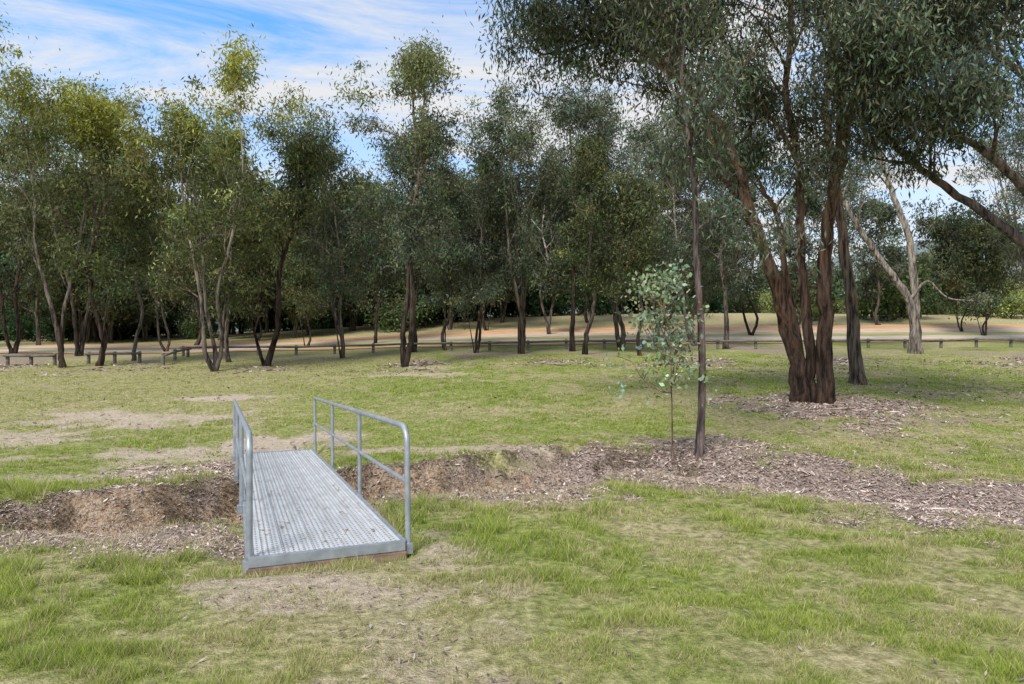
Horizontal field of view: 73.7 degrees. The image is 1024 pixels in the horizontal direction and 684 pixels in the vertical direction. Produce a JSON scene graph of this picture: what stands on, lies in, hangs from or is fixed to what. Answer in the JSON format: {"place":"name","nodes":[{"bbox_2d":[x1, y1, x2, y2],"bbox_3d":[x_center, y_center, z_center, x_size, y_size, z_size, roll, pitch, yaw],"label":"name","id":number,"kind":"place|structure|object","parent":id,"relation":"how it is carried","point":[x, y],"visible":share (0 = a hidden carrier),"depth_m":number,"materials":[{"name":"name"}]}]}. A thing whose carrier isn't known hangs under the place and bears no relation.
{"place":"outdoors","nodes":[
{"label":"outdoors","id":0,"kind":"place"},
{"bbox_2d":[0,313,1023,683],"bbox_3d":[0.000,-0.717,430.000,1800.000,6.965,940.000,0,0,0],"label":"ground","id":1,"kind":"structure","parent":0,"point":[524,615],"depth_m":8.79,"materials":[{"name":"soil"}]},
{"bbox_2d":[3,353,56,365],"bbox_3d":[-21.834,0.900,30.951,2.338,0.785,0.264,0,0,0],"label":"post and rail fence","id":2,"kind":"object","parent":1,"relation":"on","point":[7,356],"visible":0.88,"depth_m":30.87,"materials":[{"name":"grey wood"}]},
{"bbox_2d":[0,90,61,264],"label":"eucalypt tree","id":3,"kind":"object","parent":1,"relation":"on","point":[1,155],"visible":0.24,"depth_m":37.26,"materials":[{"name":"green plant"}]},
{"bbox_2d":[0,177,83,344],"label":"eucalypt tree","id":4,"kind":"object","parent":1,"relation":"on","point":[38,332],"visible":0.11,"depth_m":47.54,"materials":[{"name":"green plant"}]},
{"bbox_2d":[0,133,99,353],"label":"eucalypt tree","id":5,"kind":"object","parent":1,"relation":"on","point":[14,349],"visible":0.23,"depth_m":40.31,"materials":[{"name":"green plant"}]},
{"bbox_2d":[0,75,156,355],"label":"eucalypt tree","id":6,"kind":"object","parent":1,"relation":"on","point":[79,349],"visible":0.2,"depth_m":37.76,"materials":[{"name":"green plant"}]},
{"bbox_2d":[0,12,160,367],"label":"eucalypt tree","id":7,"kind":"object","parent":1,"relation":"on","point":[46,133],"visible":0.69,"depth_m":29.60,"materials":[{"name":"green plant"}]},
{"bbox_2d":[0,48,179,365],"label":"eucalypt tree","id":8,"kind":"object","parent":1,"relation":"on","point":[89,107],"visible":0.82,"depth_m":30.01,"materials":[{"name":"green plant"}]},
{"bbox_2d":[53,141,157,342],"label":"eucalypt tree","id":9,"kind":"object","parent":1,"relation":"on","point":[110,334],"visible":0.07,"depth_m":51.00,"materials":[{"name":"green plant"}]},
{"bbox_2d":[85,351,141,363],"bbox_3d":[-18.797,0.832,32.246,2.350,0.786,0.268,0,0,-16],"label":"post and rail fence","id":10,"kind":"object","parent":1,"relation":"on","point":[115,353],"visible":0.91,"depth_m":32.23,"materials":[{"name":"grey wood"}]},
{"bbox_2d":[71,152,198,360],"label":"eucalypt tree","id":11,"kind":"object","parent":1,"relation":"on","point":[137,244],"visible":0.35,"depth_m":33.78,"materials":[{"name":"green plant"}]},
{"bbox_2d":[95,183,223,351],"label":"eucalypt tree","id":12,"kind":"object","parent":1,"relation":"on","point":[170,242],"visible":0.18,"depth_m":41.15,"materials":[{"name":"green plant"}]},
{"bbox_2d":[161,347,191,364],"bbox_3d":[-16.715,0.754,34.055,0.327,1.020,5.457,0,0,-14],"label":"post and rail fence","id":13,"kind":"object","parent":1,"relation":"on","point":[175,351],"visible":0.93,"depth_m":33.93,"materials":[{"name":"grey wood"}]},
{"bbox_2d":[153,157,254,344],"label":"eucalypt tree","id":14,"kind":"object","parent":1,"relation":"on","point":[197,306],"visible":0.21,"depth_m":46.98,"materials":[{"name":"green plant"}]},
{"bbox_2d":[92,23,317,371],"bbox_3d":[-12.431,-5.652,27.770,8.091,14.106,7.227,0,0,34],"label":"eucalypt tree","id":15,"kind":"object","parent":1,"relation":"on","point":[188,136],"visible":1,"depth_m":27.36,"materials":[{"name":"green plant"}]},
{"bbox_2d":[169,116,281,361],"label":"eucalypt tree","id":16,"kind":"object","parent":1,"relation":"on","point":[253,260],"visible":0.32,"depth_m":32.57,"materials":[{"name":"green plant"}]},
{"bbox_2d":[221,177,314,340],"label":"eucalypt tree","id":17,"kind":"object","parent":1,"relation":"on","point":[268,277],"visible":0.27,"depth_m":49.16,"materials":[{"name":"green plant"}]},
{"bbox_2d":[208,76,370,365],"bbox_3d":[-10.008,-5.197,30.114,7.683,12.871,4.346,0,0,0],"label":"eucalypt tree","id":18,"kind":"object","parent":1,"relation":"on","point":[297,163],"visible":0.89,"depth_m":29.91,"materials":[{"name":"green plant"}]},
{"bbox_2d":[249,189,338,345],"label":"eucalypt tree","id":19,"kind":"object","parent":1,"relation":"on","point":[304,299],"visible":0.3,"depth_m":42.30,"materials":[{"name":"green plant"}]},
{"bbox_2d":[231,397,412,577],"bbox_3d":[-2.969,1.477,9.135,1.488,1.206,7.650,0,-2,-22],"label":"metal footbridge","id":20,"kind":"object","parent":1,"relation":"on","point":[288,472],"visible":1,"depth_m":6.79,"materials":[{"name":"metal"}]},
{"bbox_2d":[250,97,417,358],"bbox_3d":[-8.963,-5.195,33.118,7.499,12.382,6.361,0,0,20],"label":"eucalypt tree","id":21,"kind":"object","parent":1,"relation":"on","point":[322,230],"visible":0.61,"depth_m":33.44,"materials":[{"name":"green plant"}]},
{"bbox_2d":[298,185,385,332],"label":"eucalypt tree","id":22,"kind":"object","parent":1,"relation":"on","point":[344,241],"visible":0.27,"depth_m":52.80,"materials":[{"name":"green plant"}]},
{"bbox_2d":[336,174,406,342],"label":"eucalypt tree","id":23,"kind":"object","parent":1,"relation":"on","point":[382,283],"visible":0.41,"depth_m":43.86,"materials":[{"name":"green plant"}]},
{"bbox_2d":[316,15,484,366],"bbox_3d":[-4.039,-6.082,28.327,5.968,14.609,7.057,0,0,28],"label":"eucalypt tree","id":24,"kind":"object","parent":1,"relation":"on","point":[419,69],"visible":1,"depth_m":28.34,"materials":[{"name":"green plant"}]},
{"bbox_2d":[347,124,478,351],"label":"eucalypt tree","id":25,"kind":"object","parent":1,"relation":"on","point":[399,278],"visible":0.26,"depth_m":36.06,"materials":[{"name":"green plant"}]},
{"bbox_2d":[416,154,482,350],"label":"eucalypt tree","id":26,"kind":"object","parent":1,"relation":"on","point":[454,275],"visible":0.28,"depth_m":37.73,"materials":[{"name":"green plant"}]},
{"bbox_2d":[419,176,494,329],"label":"eucalypt tree","id":27,"kind":"object","parent":1,"relation":"on","point":[450,321],"visible":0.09,"depth_m":51.95,"materials":[{"name":"green plant"}]},
{"bbox_2d":[416,132,549,352],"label":"eucalypt tree","id":28,"kind":"object","parent":1,"relation":"on","point":[487,202],"visible":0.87,"depth_m":34.99,"materials":[{"name":"green plant"}]},
{"bbox_2d":[453,140,538,330],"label":"eucalypt tree","id":29,"kind":"object","parent":1,"relation":"on","point":[483,320],"visible":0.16,"depth_m":49.77,"materials":[{"name":"green plant"}]},
{"bbox_2d":[0,151,1023,342],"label":"distant trees","id":30,"kind":"object","parent":1,"relation":"on","point":[127,315],"visible":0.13,"depth_m":54.98,"materials":[{"name":"green plant"}]},
{"bbox_2d":[0,247,1023,341],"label":"understory shrubs","id":31,"kind":"object","parent":1,"relation":"on","point":[892,300],"visible":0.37,"depth_m":59.95,"materials":[{"name":"green plant"}]},
{"bbox_2d":[0,357,1023,683],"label":"leaf litter","id":32,"kind":"object","parent":1,"relation":"on","point":[928,519],"visible":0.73,"depth_m":10.15,"materials":[{"name":"brown plant"}]},
{"bbox_2d":[439,75,619,353],"bbox_3d":[0.348,-6.696,35.833,9.356,14.993,9.145,0,0,25],"label":"eucalypt tree","id":33,"kind":"object","parent":1,"relation":"on","point":[517,152],"visible":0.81,"depth_m":34.73,"materials":[{"name":"green plant"}]},
{"bbox_2d":[493,145,588,333],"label":"eucalypt tree","id":34,"kind":"object","parent":1,"relation":"on","point":[550,280],"visible":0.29,"depth_m":47.18,"materials":[{"name":"green plant"}]},
{"bbox_2d":[497,71,638,351],"bbox_3d":[2.845,-6.853,36.420,8.204,15.000,6.274,0,0,0],"label":"eucalypt tree","id":35,"kind":"object","parent":1,"relation":"on","point":[570,112],"visible":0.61,"depth_m":35.69,"materials":[{"name":"green plant"}]},
{"bbox_2d":[536,156,619,322],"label":"eucalypt tree","id":36,"kind":"object","parent":1,"relation":"on","point":[586,304],"visible":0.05,"depth_m":53.55,"materials":[{"name":"green plant"}]},
{"bbox_2d":[533,131,645,354],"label":"eucalypt tree","id":37,"kind":"object","parent":1,"relation":"on","point":[588,161],"visible":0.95,"depth_m":33.69,"materials":[{"name":"green plant"}]},
{"bbox_2d":[180,337,1023,355],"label":"post and rail fence","id":38,"kind":"object","parent":1,"relation":"on","point":[717,341],"visible":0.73,"depth_m":37.39,"materials":[{"name":"wood"}]},
{"bbox_2d":[540,84,683,349],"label":"eucalypt tree","id":39,"kind":"object","parent":1,"relation":"on","point":[616,316],"visible":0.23,"depth_m":36.77,"materials":[{"name":"green plant"}]},
{"bbox_2d":[588,158,691,355],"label":"eucalypt tree","id":40,"kind":"object","parent":1,"relation":"on","point":[633,260],"visible":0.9,"depth_m":32.61,"materials":[{"name":"green plant"}]},
{"bbox_2d":[601,153,707,325],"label":"eucalypt tree","id":41,"kind":"object","parent":1,"relation":"on","point":[667,235],"visible":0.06,"depth_m":52.22,"materials":[{"name":"green plant"}]},
{"bbox_2d":[605,108,709,342],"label":"eucalypt tree","id":42,"kind":"object","parent":1,"relation":"on","point":[638,136],"visible":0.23,"depth_m":41.88,"materials":[{"name":"green plant"}]},
{"bbox_2d":[601,250,717,458],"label":"eucalypt sapling","id":43,"kind":"object","parent":1,"relation":"on","point":[666,277],"visible":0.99,"depth_m":11.79,"materials":[{"name":"green plant"}]},
{"bbox_2d":[625,74,779,345],"bbox_3d":[10.815,-7.350,40.274,8.350,15.611,9.367,0,0,-35],"label":"eucalypt tree","id":44,"kind":"object","parent":1,"relation":"on","point":[678,247],"visible":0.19,"depth_m":39.93,"materials":[{"name":"green plant"}]},
{"bbox_2d":[589,0,831,457],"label":"eucalypt tree","id":45,"kind":"object","parent":1,"relation":"on","point":[684,18],"visible":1,"depth_m":12.02,"materials":[{"name":"green plant"}]},
{"bbox_2d":[668,100,783,348],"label":"eucalypt tree","id":46,"kind":"object","parent":1,"relation":"on","point":[720,271],"visible":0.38,"depth_m":37.88,"materials":[{"name":"green plant"}]},
{"bbox_2d":[449,0,1017,403],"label":"eucalypt tree","id":47,"kind":"object","parent":1,"relation":"on","point":[559,37],"visible":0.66,"depth_m":17.50,"materials":[{"name":"green plant"}]},
{"bbox_2d":[669,127,821,335],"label":"eucalypt tree","id":48,"kind":"object","parent":1,"relation":"on","point":[755,278],"visible":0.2,"depth_m":44.92,"materials":[{"name":"green plant"}]},
{"bbox_2d":[762,152,874,324],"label":"eucalypt tree","id":49,"kind":"object","parent":1,"relation":"on","point":[818,201],"visible":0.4,"depth_m":49.73,"materials":[{"name":"green plant"}]},
{"bbox_2d":[753,0,946,384],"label":"eucalypt tree","id":50,"kind":"object","parent":1,"relation":"on","point":[857,375],"visible":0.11,"depth_m":22.15,"materials":[{"name":"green plant"}]},
{"bbox_2d":[833,178,910,324],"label":"eucalypt tree","id":51,"kind":"object","parent":1,"relation":"on","point":[879,218],"visible":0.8,"depth_m":51.62,"materials":[{"name":"green plant"}]},
{"bbox_2d":[782,84,1008,353],"bbox_3d":[19.746,-7.160,35.219,11.253,15.808,5.586,0,0,0],"label":"eucalypt tree","id":52,"kind":"object","parent":1,"relation":"on","point":[912,301],"visible":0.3,"depth_m":34.93,"materials":[{"name":"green plant"}]},
{"bbox_2d":[771,0,1023,247],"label":"eucalypt tree","id":53,"kind":"object","parent":1,"relation":"on","point":[878,54],"visible":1,"depth_m":14.26,"materials":[{"name":"green plant"}]},
{"bbox_2d":[897,185,998,331],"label":"eucalypt tree","id":54,"kind":"object","parent":1,"relation":"on","point":[942,234],"visible":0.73,"depth_m":47.32,"materials":[{"name":"green plant"}]},
{"bbox_2d":[933,206,1023,335],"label":"eucalypt tree","id":55,"kind":"object","parent":1,"relation":"on","point":[996,275],"visible":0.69,"depth_m":45.86,"materials":[{"name":"green plant"}]},
{"bbox_2d":[948,100,1023,284],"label":"eucalypt tree","id":56,"kind":"object","parent":1,"relation":"on","point":[1003,149],"visible":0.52,"depth_m":40.76,"materials":[{"name":"green plant"}]},
{"bbox_2d":[973,64,1023,239],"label":"eucalypt tree","id":57,"kind":"object","parent":1,"relation":"on","point":[1014,204],"visible":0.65,"depth_m":37.84,"materials":[{"name":"green plant"}]},
{"bbox_2d":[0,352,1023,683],"bbox_3d":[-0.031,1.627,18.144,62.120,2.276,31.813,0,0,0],"label":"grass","id":58,"kind":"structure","parent":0,"point":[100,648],"depth_m":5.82,"materials":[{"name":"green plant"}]},
{"bbox_2d":[0,324,1023,353],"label":"gravel road","id":59,"kind":"structure","parent":0,"point":[1002,331],"depth_m":46.48,"materials":[{"name":"beige gravel"}]},
{"bbox_2d":[0,0,1023,272],"label":"sky","id":60,"kind":"structure","parent":0,"point":[154,41],"materials":[{"name":"blue"}]},
{"bbox_2d":[216,225,1023,330],"bbox_3d":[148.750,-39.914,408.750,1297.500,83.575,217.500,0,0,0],"label":"hill","id":61,"kind":"structure","parent":0,"point":[834,260],"depth_m":421.58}
]}

